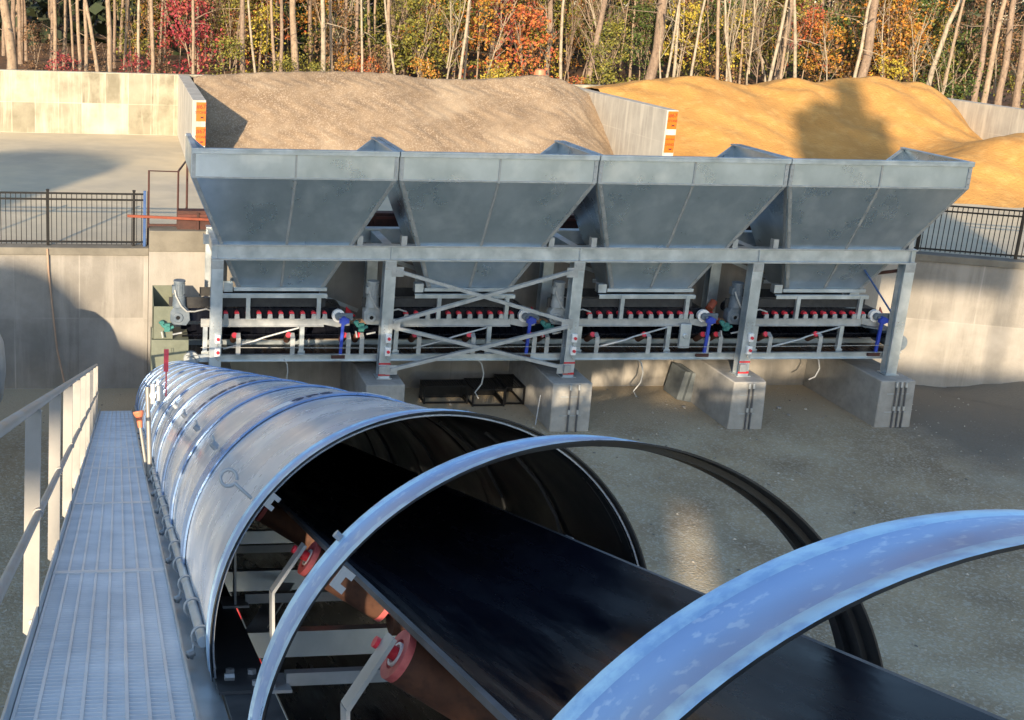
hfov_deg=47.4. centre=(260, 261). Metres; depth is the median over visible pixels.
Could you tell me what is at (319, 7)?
autumn tree
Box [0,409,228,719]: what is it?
walkway
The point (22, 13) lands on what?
pine tree
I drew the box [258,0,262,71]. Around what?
pine tree
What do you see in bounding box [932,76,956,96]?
autumn tree
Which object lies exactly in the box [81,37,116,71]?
autumn tree
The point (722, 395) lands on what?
concrete pier
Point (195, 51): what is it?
pine tree
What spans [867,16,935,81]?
autumn tree
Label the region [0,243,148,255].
wall coping
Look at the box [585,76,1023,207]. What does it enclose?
sand pile
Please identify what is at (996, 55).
bare sapling
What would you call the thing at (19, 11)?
pine tree
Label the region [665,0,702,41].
autumn tree
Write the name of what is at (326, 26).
bare sapling
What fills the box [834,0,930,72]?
autumn tree
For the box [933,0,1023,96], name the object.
autumn tree
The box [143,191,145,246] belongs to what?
blue post
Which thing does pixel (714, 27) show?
autumn tree
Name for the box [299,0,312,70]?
pine tree
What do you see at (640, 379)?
hanging cable
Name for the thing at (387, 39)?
pine tree
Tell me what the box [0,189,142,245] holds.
picket fence
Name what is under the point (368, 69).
autumn tree
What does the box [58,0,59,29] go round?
pine tree
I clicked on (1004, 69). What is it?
pine tree
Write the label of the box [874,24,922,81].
autumn tree
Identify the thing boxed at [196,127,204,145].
bin sign
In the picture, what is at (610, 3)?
pine tree
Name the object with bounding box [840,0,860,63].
autumn tree
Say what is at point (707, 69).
autumn tree
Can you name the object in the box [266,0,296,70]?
pine tree
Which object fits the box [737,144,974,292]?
feed hopper
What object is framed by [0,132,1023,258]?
terrace pavement
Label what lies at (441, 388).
crate
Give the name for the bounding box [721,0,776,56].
autumn tree
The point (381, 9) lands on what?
autumn tree
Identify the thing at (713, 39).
bare sapling
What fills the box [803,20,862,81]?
autumn tree
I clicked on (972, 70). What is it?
autumn tree
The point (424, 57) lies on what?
autumn tree
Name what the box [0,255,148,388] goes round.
retaining wall
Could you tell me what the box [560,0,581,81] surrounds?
bare sapling
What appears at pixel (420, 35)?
autumn tree
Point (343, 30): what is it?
bare sapling
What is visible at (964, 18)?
autumn tree
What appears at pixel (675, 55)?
bare tree
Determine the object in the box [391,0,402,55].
bare sapling
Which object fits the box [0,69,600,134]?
bin back wall
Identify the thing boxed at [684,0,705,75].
bare tree
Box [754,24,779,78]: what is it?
bare sapling
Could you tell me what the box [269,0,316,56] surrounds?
autumn tree
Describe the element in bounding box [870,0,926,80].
autumn tree
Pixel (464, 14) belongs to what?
autumn tree
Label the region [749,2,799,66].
autumn tree
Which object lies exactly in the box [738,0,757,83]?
pine tree
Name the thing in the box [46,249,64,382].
hose
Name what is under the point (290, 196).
feed hopper
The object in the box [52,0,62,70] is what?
pine tree
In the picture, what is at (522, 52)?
bare sapling
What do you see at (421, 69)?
autumn tree
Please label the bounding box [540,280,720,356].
belt feeder
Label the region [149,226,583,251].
headwall block
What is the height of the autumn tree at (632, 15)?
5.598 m
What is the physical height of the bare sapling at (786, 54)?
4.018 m
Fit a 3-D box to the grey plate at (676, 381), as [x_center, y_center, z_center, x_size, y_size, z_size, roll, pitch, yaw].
[10.273,2.951,27.629,0.316,0.758,0.700,0,14,-7]
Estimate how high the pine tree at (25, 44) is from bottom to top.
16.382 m
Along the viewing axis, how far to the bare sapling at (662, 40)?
50.24 m
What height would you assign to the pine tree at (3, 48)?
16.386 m
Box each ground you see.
[0,385,1023,719]
[940,381,1023,410]
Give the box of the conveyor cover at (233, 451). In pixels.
[134,361,646,694]
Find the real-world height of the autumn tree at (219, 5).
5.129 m
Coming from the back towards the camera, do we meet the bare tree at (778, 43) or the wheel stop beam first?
the bare tree at (778, 43)
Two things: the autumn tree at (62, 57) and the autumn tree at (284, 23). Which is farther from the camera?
the autumn tree at (284, 23)
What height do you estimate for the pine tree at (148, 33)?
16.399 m
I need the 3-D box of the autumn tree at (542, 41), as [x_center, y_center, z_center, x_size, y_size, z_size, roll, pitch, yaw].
[11.904,-9.506,50.356,3.600,4.331,3.265,-4,15,-25]
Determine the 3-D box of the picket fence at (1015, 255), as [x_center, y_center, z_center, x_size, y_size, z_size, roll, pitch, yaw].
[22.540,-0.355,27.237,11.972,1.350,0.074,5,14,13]
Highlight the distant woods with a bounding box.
[0,0,1023,73]
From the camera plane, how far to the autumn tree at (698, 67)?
55.19 m
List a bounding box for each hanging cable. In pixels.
[474,361,483,398]
[633,360,643,396]
[808,359,819,379]
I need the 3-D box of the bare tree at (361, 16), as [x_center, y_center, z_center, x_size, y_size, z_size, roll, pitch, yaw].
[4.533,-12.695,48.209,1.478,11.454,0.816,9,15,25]
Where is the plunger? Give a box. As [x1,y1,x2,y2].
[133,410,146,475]
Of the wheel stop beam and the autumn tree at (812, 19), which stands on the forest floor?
the autumn tree at (812, 19)
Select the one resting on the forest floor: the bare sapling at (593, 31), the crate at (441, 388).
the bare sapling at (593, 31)
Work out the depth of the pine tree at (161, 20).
51.85 m
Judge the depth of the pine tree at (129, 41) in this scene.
54.47 m
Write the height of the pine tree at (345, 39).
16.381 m
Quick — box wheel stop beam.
[177,208,750,229]
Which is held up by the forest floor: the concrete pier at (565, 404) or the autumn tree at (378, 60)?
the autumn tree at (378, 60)
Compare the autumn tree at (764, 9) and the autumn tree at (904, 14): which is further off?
the autumn tree at (764, 9)
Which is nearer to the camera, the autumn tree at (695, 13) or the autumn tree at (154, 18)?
the autumn tree at (695, 13)
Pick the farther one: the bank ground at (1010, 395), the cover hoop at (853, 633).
the bank ground at (1010, 395)
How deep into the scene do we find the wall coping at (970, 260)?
28.21 m
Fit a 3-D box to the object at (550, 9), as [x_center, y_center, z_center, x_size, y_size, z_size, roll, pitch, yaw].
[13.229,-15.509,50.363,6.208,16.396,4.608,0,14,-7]
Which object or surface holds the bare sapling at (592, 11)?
on the forest floor
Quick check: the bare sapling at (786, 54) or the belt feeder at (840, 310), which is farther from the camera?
the bare sapling at (786, 54)
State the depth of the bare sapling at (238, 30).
51.98 m
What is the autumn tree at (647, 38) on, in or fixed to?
on the forest floor
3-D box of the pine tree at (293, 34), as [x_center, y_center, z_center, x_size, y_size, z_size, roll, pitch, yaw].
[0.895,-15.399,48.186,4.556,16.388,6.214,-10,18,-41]
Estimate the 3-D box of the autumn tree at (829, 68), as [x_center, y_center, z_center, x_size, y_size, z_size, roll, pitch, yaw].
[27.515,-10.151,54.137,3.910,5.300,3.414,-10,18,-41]
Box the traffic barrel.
[534,69,545,75]
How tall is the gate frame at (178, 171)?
1.757 m
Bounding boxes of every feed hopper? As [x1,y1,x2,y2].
[185,133,399,291]
[377,137,599,291]
[560,140,791,292]
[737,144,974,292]
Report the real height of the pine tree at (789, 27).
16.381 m
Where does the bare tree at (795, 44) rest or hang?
on the forest floor
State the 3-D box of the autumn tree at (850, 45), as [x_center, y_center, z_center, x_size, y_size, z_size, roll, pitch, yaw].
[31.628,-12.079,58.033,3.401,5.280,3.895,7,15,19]
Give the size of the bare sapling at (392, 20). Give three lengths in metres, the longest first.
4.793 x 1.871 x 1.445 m
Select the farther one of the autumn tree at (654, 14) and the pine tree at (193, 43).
the autumn tree at (654, 14)
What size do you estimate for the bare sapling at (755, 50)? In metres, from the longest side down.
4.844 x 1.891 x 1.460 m
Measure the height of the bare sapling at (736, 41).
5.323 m
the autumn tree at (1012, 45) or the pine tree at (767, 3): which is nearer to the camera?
the autumn tree at (1012, 45)
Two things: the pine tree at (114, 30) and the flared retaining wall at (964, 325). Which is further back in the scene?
the pine tree at (114, 30)
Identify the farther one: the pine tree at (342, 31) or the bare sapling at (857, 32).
the pine tree at (342, 31)
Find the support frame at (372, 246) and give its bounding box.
[203,225,918,378]
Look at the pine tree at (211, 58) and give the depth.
61.68 m
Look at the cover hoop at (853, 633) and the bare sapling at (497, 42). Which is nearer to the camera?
the cover hoop at (853, 633)
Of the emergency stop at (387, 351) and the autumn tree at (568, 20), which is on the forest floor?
the autumn tree at (568, 20)
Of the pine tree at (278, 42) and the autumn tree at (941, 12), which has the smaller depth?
the autumn tree at (941, 12)
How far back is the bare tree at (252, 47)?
48.33 m
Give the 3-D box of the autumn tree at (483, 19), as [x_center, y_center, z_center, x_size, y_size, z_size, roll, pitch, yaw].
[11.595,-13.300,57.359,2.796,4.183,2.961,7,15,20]
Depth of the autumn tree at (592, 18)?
54.03 m
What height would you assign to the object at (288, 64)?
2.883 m
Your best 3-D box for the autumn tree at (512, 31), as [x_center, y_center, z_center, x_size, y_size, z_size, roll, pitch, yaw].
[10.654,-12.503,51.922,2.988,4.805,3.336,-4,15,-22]
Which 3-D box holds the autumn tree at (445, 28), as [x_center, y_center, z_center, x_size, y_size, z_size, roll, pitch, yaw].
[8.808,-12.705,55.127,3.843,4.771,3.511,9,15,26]
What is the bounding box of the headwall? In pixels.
[147,252,876,387]
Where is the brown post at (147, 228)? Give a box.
[147,191,148,244]
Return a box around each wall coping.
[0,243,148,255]
[915,251,1023,268]
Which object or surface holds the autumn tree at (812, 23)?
on the forest floor
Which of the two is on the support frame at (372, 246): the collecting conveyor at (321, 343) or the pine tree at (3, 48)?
the collecting conveyor at (321, 343)
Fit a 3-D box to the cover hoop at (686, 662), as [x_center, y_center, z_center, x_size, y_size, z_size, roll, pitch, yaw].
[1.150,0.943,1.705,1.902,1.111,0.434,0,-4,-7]
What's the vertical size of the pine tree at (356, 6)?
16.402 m
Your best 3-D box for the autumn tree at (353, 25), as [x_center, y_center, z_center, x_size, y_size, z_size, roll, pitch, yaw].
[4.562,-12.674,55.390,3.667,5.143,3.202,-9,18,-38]
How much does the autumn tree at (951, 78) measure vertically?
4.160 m
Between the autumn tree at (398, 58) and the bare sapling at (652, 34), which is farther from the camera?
the bare sapling at (652, 34)
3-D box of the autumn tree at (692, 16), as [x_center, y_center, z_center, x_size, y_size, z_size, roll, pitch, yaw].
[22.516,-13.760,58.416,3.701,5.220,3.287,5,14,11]
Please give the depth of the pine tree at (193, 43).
48.96 m
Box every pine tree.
[0,0,17,69]
[1,0,10,55]
[11,0,15,46]
[16,0,23,63]
[21,0,23,63]
[24,0,27,60]
[48,0,50,40]
[48,0,58,66]
[49,0,52,68]
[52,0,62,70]
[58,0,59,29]
[61,0,73,66]
[69,0,82,69]
[76,0,82,70]
[83,0,91,70]
[84,0,99,71]
[101,0,122,68]
[105,0,121,71]
[119,0,124,51]
[122,0,131,67]
[123,0,133,69]
[147,1,159,58]
[149,0,159,72]
[157,0,163,71]
[163,0,166,66]
[191,0,214,73]
[195,25,196,65]
[196,0,220,71]
[204,0,206,61]
[209,1,214,59]
[225,0,244,72]
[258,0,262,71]
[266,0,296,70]
[269,0,276,65]
[270,0,279,71]
[275,15,279,57]
[289,0,299,71]
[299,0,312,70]
[329,0,332,70]
[340,0,344,52]
[340,0,347,71]
[343,2,355,70]
[344,0,358,71]
[353,0,370,70]
[373,0,384,69]
[386,0,400,72]
[400,1,407,74]
[420,7,427,75]
[463,2,470,78]
[489,2,497,61]
[493,1,504,75]
[505,0,515,64]
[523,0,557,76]
[568,0,607,84]
[604,0,674,79]
[606,0,611,72]
[628,0,635,80]
[643,0,654,63]
[715,0,720,79]
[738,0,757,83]
[751,0,815,79]
[754,0,777,71]
[779,0,791,78]
[800,0,824,79]
[814,0,830,74]
[816,0,893,77]
[941,0,964,92]
[955,0,992,101]
[973,0,1023,105]
[980,0,1006,102]
[990,22,1023,107]
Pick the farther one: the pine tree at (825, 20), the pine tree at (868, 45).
the pine tree at (825, 20)
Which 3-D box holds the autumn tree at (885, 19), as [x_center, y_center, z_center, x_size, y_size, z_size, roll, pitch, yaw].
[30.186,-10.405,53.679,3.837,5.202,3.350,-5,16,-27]
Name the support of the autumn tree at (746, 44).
on the forest floor
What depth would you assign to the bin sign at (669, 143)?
37.98 m
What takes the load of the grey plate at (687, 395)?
on the ground at (812, 453)
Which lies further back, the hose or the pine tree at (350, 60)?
the pine tree at (350, 60)
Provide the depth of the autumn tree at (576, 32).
57.86 m
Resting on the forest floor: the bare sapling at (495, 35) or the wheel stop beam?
the bare sapling at (495, 35)
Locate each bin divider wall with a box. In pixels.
[177,75,205,156]
[579,87,678,155]
[948,98,1023,139]
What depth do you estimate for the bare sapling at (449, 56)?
49.01 m
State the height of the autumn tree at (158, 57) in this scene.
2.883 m
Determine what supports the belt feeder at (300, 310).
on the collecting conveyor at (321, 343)
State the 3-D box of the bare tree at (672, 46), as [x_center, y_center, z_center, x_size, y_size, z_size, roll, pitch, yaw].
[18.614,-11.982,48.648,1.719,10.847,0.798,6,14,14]
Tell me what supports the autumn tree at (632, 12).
on the forest floor
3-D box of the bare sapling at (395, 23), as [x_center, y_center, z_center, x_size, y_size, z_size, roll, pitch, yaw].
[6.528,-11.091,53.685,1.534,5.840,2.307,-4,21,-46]
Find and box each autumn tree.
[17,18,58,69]
[44,45,81,70]
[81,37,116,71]
[105,0,120,17]
[106,0,166,61]
[115,48,145,72]
[121,0,174,48]
[127,1,168,52]
[134,0,188,25]
[143,0,215,71]
[145,43,175,73]
[147,0,230,74]
[153,0,184,27]
[186,0,238,44]
[189,0,235,51]
[195,1,265,65]
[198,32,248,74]
[200,0,238,51]
[201,0,274,56]
[204,0,265,68]
[218,0,268,64]
[220,0,276,64]
[237,0,289,72]
[253,0,296,44]
[259,0,311,49]
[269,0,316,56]
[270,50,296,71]
[285,16,328,71]
[286,0,342,50]
[296,0,367,62]
[299,0,369,70]
[305,58,330,71]
[312,0,383,57]
[334,54,360,71]
[344,0,441,73]
[347,55,383,72]
[360,40,392,73]
[362,0,419,31]
[367,0,415,37]
[371,0,404,34]
[381,0,456,78]
[383,0,453,77]
[385,1,458,59]
[393,0,465,52]
[393,6,436,73]
[408,49,445,78]
[415,0,475,50]
[417,1,461,44]
[428,0,488,78]
[439,0,526,78]
[440,1,490,67]
[447,0,497,39]
[453,0,552,78]
[463,1,509,40]
[473,0,516,43]
[480,54,518,78]
[486,3,566,80]
[492,2,543,48]
[493,0,545,45]
[509,0,581,36]
[511,0,573,74]
[513,11,566,77]
[517,0,581,52]
[527,0,594,38]
[538,0,586,40]
[541,2,601,72]
[545,0,587,57]
[562,0,617,64]
[567,0,615,67]
[568,26,623,84]
[568,74,587,84]
[573,0,618,43]
[574,0,628,68]
[579,0,670,67]
[581,0,631,47]
[583,14,643,84]
[611,0,666,56]
[617,1,668,79]
[619,0,665,52]
[622,2,653,27]
[637,2,678,46]
[649,0,713,73]
[661,0,732,69]
[662,0,711,76]
[662,1,705,62]
[664,0,734,59]
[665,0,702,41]
[666,0,723,45]
[668,21,720,76]
[681,0,723,54]
[694,20,759,84]
[698,0,765,80]
[701,1,758,80]
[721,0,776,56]
[731,0,779,51]
[747,0,826,79]
[749,0,804,61]
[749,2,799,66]
[768,0,822,57]
[771,2,852,80]
[775,0,836,78]
[790,0,840,52]
[793,14,851,81]
[797,0,860,37]
[797,0,876,81]
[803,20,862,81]
[805,0,916,77]
[806,0,876,70]
[821,0,877,68]
[826,0,879,38]
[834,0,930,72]
[838,1,898,68]
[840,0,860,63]
[842,0,927,81]
[855,0,936,71]
[861,5,913,75]
[867,0,935,81]
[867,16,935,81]
[869,0,962,81]
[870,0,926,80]
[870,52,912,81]
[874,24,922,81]
[899,0,950,80]
[905,0,962,73]
[915,0,991,80]
[915,22,990,101]
[917,2,985,79]
[931,35,974,96]
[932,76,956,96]
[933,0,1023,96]
[935,40,980,100]
[937,28,987,92]
[952,9,1014,96]
[958,0,1023,88]
[963,23,1007,94]
[966,1,1023,91]
[993,16,1023,96]
[993,48,1023,107]
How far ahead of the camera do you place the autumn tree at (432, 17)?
50.47 m
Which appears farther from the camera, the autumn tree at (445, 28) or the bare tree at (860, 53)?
the autumn tree at (445, 28)
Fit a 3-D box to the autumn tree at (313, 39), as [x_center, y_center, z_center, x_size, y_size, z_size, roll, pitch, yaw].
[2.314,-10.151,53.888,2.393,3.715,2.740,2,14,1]
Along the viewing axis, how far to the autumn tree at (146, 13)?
64.58 m
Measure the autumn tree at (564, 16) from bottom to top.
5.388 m
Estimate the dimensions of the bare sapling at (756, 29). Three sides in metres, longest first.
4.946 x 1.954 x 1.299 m
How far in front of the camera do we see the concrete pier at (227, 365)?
25.39 m
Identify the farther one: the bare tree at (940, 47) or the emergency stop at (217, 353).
the bare tree at (940, 47)
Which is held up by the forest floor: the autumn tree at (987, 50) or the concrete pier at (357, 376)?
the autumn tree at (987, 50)
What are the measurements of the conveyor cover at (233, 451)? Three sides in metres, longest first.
20.507 x 1.978 x 1.145 m
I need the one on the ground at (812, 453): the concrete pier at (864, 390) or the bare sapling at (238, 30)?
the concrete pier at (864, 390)
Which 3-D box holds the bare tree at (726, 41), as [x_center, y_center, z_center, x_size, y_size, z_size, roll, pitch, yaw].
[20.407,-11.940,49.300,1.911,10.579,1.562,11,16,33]
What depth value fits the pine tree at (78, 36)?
49.34 m
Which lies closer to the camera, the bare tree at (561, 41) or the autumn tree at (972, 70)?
the bare tree at (561, 41)
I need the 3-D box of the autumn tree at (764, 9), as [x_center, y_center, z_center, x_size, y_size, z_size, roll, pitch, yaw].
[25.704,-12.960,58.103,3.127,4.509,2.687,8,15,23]
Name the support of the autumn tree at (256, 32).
on the forest floor
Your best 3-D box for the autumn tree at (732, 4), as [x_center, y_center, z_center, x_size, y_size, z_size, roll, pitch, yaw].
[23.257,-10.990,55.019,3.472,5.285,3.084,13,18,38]
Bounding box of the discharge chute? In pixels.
[150,285,198,370]
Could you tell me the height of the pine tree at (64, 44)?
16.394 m
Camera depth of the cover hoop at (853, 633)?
3.21 m
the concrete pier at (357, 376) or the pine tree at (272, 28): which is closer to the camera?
the concrete pier at (357, 376)
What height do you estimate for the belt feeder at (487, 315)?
1.755 m
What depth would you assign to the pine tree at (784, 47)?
51.24 m
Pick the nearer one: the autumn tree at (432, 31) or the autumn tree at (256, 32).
the autumn tree at (256, 32)
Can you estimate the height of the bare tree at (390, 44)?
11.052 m
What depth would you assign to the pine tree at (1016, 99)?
50.66 m
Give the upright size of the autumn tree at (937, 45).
4.299 m
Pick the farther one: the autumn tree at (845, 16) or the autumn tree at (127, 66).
the autumn tree at (845, 16)
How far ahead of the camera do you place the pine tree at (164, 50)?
55.75 m
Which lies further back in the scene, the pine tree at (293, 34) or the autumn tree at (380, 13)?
the autumn tree at (380, 13)
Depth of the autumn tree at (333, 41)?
50.94 m
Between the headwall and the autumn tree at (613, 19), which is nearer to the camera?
the headwall
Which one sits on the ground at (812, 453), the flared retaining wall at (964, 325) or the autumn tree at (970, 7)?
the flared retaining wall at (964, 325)
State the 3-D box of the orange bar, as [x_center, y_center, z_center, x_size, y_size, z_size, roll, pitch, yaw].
[-2.109,-1.010,25.838,1.922,0.130,0.050,0,14,-7]
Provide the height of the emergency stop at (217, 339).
0.308 m
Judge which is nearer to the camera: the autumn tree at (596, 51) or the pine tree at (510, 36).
the autumn tree at (596, 51)
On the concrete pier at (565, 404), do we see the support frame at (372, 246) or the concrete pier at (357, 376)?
the support frame at (372, 246)
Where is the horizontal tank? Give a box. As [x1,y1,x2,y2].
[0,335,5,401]
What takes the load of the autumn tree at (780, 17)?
on the forest floor
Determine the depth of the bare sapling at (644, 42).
54.42 m
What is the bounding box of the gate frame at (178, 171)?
[147,161,187,227]
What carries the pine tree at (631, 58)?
on the forest floor
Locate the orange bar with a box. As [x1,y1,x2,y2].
[127,214,208,220]
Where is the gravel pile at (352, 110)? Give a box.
[191,71,613,154]
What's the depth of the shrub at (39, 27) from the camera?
51.17 m
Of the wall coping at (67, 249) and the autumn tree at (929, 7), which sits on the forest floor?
the autumn tree at (929, 7)
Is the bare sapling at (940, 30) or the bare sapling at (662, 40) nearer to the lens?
the bare sapling at (662, 40)
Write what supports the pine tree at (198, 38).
on the forest floor
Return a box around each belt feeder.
[159,279,354,358]
[353,279,538,356]
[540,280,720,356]
[719,281,889,355]
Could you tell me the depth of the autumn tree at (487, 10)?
50.36 m
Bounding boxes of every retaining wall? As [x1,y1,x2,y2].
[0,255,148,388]
[867,261,1023,387]
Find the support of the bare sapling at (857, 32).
on the forest floor
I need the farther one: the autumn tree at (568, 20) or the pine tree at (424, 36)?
the autumn tree at (568, 20)
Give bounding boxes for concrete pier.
[198,362,231,368]
[340,361,404,401]
[509,360,591,431]
[673,359,765,429]
[803,359,914,427]
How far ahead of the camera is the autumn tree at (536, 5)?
52.54 m
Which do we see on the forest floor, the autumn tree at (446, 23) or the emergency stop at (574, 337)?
the autumn tree at (446, 23)
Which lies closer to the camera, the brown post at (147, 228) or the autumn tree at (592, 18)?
the brown post at (147, 228)
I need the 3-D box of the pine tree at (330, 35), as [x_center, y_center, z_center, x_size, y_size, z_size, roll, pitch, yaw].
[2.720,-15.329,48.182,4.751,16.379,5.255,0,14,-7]
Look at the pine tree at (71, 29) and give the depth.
52.18 m
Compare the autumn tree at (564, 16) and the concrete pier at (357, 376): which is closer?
the concrete pier at (357, 376)
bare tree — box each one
[136,0,140,72]
[247,0,255,72]
[320,0,356,71]
[355,0,372,71]
[382,0,397,74]
[458,0,474,78]
[559,0,564,78]
[666,0,690,77]
[668,0,693,76]
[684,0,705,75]
[721,0,731,81]
[768,0,804,80]
[778,0,822,77]
[848,0,887,77]
[924,0,961,85]
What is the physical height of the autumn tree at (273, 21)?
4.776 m
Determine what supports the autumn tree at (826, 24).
on the forest floor
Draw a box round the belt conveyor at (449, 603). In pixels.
[214,442,1006,719]
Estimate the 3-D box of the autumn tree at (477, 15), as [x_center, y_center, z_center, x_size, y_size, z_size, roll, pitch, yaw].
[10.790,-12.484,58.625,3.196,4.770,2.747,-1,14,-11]
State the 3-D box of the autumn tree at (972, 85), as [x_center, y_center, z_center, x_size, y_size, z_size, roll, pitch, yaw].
[34.382,-9.814,53.373,2.991,4.644,3.426,5,14,13]
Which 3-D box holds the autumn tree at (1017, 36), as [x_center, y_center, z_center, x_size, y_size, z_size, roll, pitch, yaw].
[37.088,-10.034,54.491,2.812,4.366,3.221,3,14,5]
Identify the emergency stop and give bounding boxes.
[214,348,219,360]
[215,334,220,347]
[384,347,390,359]
[385,334,391,346]
[570,347,575,358]
[571,334,577,346]
[745,346,752,358]
[747,333,753,345]
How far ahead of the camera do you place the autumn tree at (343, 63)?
50.07 m
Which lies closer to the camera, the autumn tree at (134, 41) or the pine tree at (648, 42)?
the autumn tree at (134, 41)
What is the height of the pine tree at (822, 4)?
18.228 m
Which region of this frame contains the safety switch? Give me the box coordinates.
[145,349,168,478]
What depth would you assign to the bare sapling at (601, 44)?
54.26 m
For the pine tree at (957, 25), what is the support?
on the forest floor
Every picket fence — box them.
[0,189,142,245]
[914,205,1023,258]
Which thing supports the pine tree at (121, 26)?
on the forest floor
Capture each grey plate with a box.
[663,362,690,400]
[679,363,695,401]
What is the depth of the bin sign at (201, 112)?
35.47 m
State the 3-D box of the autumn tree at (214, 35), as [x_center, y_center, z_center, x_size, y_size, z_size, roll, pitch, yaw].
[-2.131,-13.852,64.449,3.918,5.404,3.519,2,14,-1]
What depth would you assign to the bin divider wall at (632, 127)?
40.31 m
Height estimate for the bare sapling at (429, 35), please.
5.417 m
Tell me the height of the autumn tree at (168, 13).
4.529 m
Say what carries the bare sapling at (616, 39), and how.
on the forest floor
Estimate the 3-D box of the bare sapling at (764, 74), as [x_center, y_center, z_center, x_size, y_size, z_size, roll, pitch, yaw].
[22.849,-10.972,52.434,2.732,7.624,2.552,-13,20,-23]
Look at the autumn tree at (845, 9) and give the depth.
60.01 m
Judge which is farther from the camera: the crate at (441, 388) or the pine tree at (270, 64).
the pine tree at (270, 64)
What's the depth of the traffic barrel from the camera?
48.18 m
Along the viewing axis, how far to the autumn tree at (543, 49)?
53.46 m
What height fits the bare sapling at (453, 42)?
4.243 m
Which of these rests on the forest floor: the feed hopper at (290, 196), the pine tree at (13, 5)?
the pine tree at (13, 5)
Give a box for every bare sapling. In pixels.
[218,0,254,73]
[317,0,339,68]
[326,13,348,70]
[332,0,354,70]
[381,0,412,72]
[382,1,414,65]
[390,0,425,76]
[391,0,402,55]
[419,1,436,77]
[432,4,463,78]
[438,0,465,78]
[484,0,504,74]
[486,4,512,76]
[489,0,513,70]
[514,22,540,73]
[532,1,558,75]
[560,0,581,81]
[564,0,587,79]
[564,0,614,82]
[577,0,609,84]
[582,1,609,84]
[584,4,613,78]
[596,2,629,69]
[599,0,630,83]
[628,0,653,78]
[647,2,668,67]
[655,0,675,77]
[656,0,723,76]
[697,0,748,75]
[705,0,745,77]
[719,0,755,79]
[720,0,738,80]
[723,0,751,80]
[735,2,772,83]
[736,0,801,84]
[737,19,767,80]
[738,0,769,81]
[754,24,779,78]
[759,19,805,78]
[774,15,805,79]
[777,27,801,77]
[819,20,842,80]
[848,6,889,62]
[873,0,895,76]
[906,6,934,81]
[925,0,956,80]
[926,19,959,94]
[988,0,1005,98]
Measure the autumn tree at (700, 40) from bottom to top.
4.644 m
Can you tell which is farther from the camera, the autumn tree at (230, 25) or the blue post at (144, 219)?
the autumn tree at (230, 25)
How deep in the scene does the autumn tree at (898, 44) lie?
53.33 m
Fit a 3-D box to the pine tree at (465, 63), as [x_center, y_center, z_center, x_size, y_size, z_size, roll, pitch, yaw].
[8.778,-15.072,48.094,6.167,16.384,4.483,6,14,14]
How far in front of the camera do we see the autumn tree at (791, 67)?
58.38 m
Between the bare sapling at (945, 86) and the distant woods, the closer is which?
the bare sapling at (945, 86)
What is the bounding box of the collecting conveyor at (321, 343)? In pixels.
[181,318,906,361]
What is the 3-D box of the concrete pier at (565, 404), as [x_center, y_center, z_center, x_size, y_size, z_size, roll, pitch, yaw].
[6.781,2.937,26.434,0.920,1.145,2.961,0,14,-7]
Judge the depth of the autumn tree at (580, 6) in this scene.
61.37 m
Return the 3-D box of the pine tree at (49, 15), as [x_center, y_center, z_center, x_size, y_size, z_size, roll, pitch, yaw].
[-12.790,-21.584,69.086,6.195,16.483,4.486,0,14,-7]
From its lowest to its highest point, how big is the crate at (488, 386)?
0.449 m
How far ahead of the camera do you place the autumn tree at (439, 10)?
51.86 m
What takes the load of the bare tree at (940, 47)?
on the forest floor
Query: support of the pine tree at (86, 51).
on the forest floor
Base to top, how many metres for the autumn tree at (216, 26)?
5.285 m
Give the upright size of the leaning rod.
0.630 m
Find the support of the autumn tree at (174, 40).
on the forest floor
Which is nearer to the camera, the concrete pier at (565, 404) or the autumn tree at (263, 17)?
the concrete pier at (565, 404)
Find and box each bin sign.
[195,102,206,120]
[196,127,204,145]
[664,135,674,152]
[666,111,677,128]
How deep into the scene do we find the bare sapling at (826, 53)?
50.58 m
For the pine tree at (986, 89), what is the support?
on the forest floor
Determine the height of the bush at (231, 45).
3.483 m
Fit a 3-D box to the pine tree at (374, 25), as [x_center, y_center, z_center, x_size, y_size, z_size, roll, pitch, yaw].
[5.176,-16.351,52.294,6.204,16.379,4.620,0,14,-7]
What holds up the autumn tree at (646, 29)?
on the forest floor
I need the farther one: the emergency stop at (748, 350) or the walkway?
the emergency stop at (748, 350)
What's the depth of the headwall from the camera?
27.39 m
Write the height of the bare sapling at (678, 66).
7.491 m
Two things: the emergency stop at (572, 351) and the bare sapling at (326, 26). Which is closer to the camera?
the emergency stop at (572, 351)
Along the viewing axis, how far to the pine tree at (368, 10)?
52.79 m
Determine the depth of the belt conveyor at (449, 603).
4.22 m
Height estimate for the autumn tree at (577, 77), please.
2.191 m
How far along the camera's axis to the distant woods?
74.11 m
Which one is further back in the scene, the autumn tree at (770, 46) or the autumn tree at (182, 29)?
the autumn tree at (770, 46)
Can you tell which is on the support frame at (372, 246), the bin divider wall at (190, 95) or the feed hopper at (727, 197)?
the feed hopper at (727, 197)
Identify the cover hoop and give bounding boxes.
[248,434,883,719]
[552,509,1023,719]
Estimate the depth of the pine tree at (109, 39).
48.57 m
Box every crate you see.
[419,379,468,403]
[463,378,505,406]
[493,374,525,404]
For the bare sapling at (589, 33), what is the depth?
53.65 m
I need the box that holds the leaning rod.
[535,395,540,424]
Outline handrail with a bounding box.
[0,364,98,634]
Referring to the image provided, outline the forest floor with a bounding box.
[0,0,1023,108]

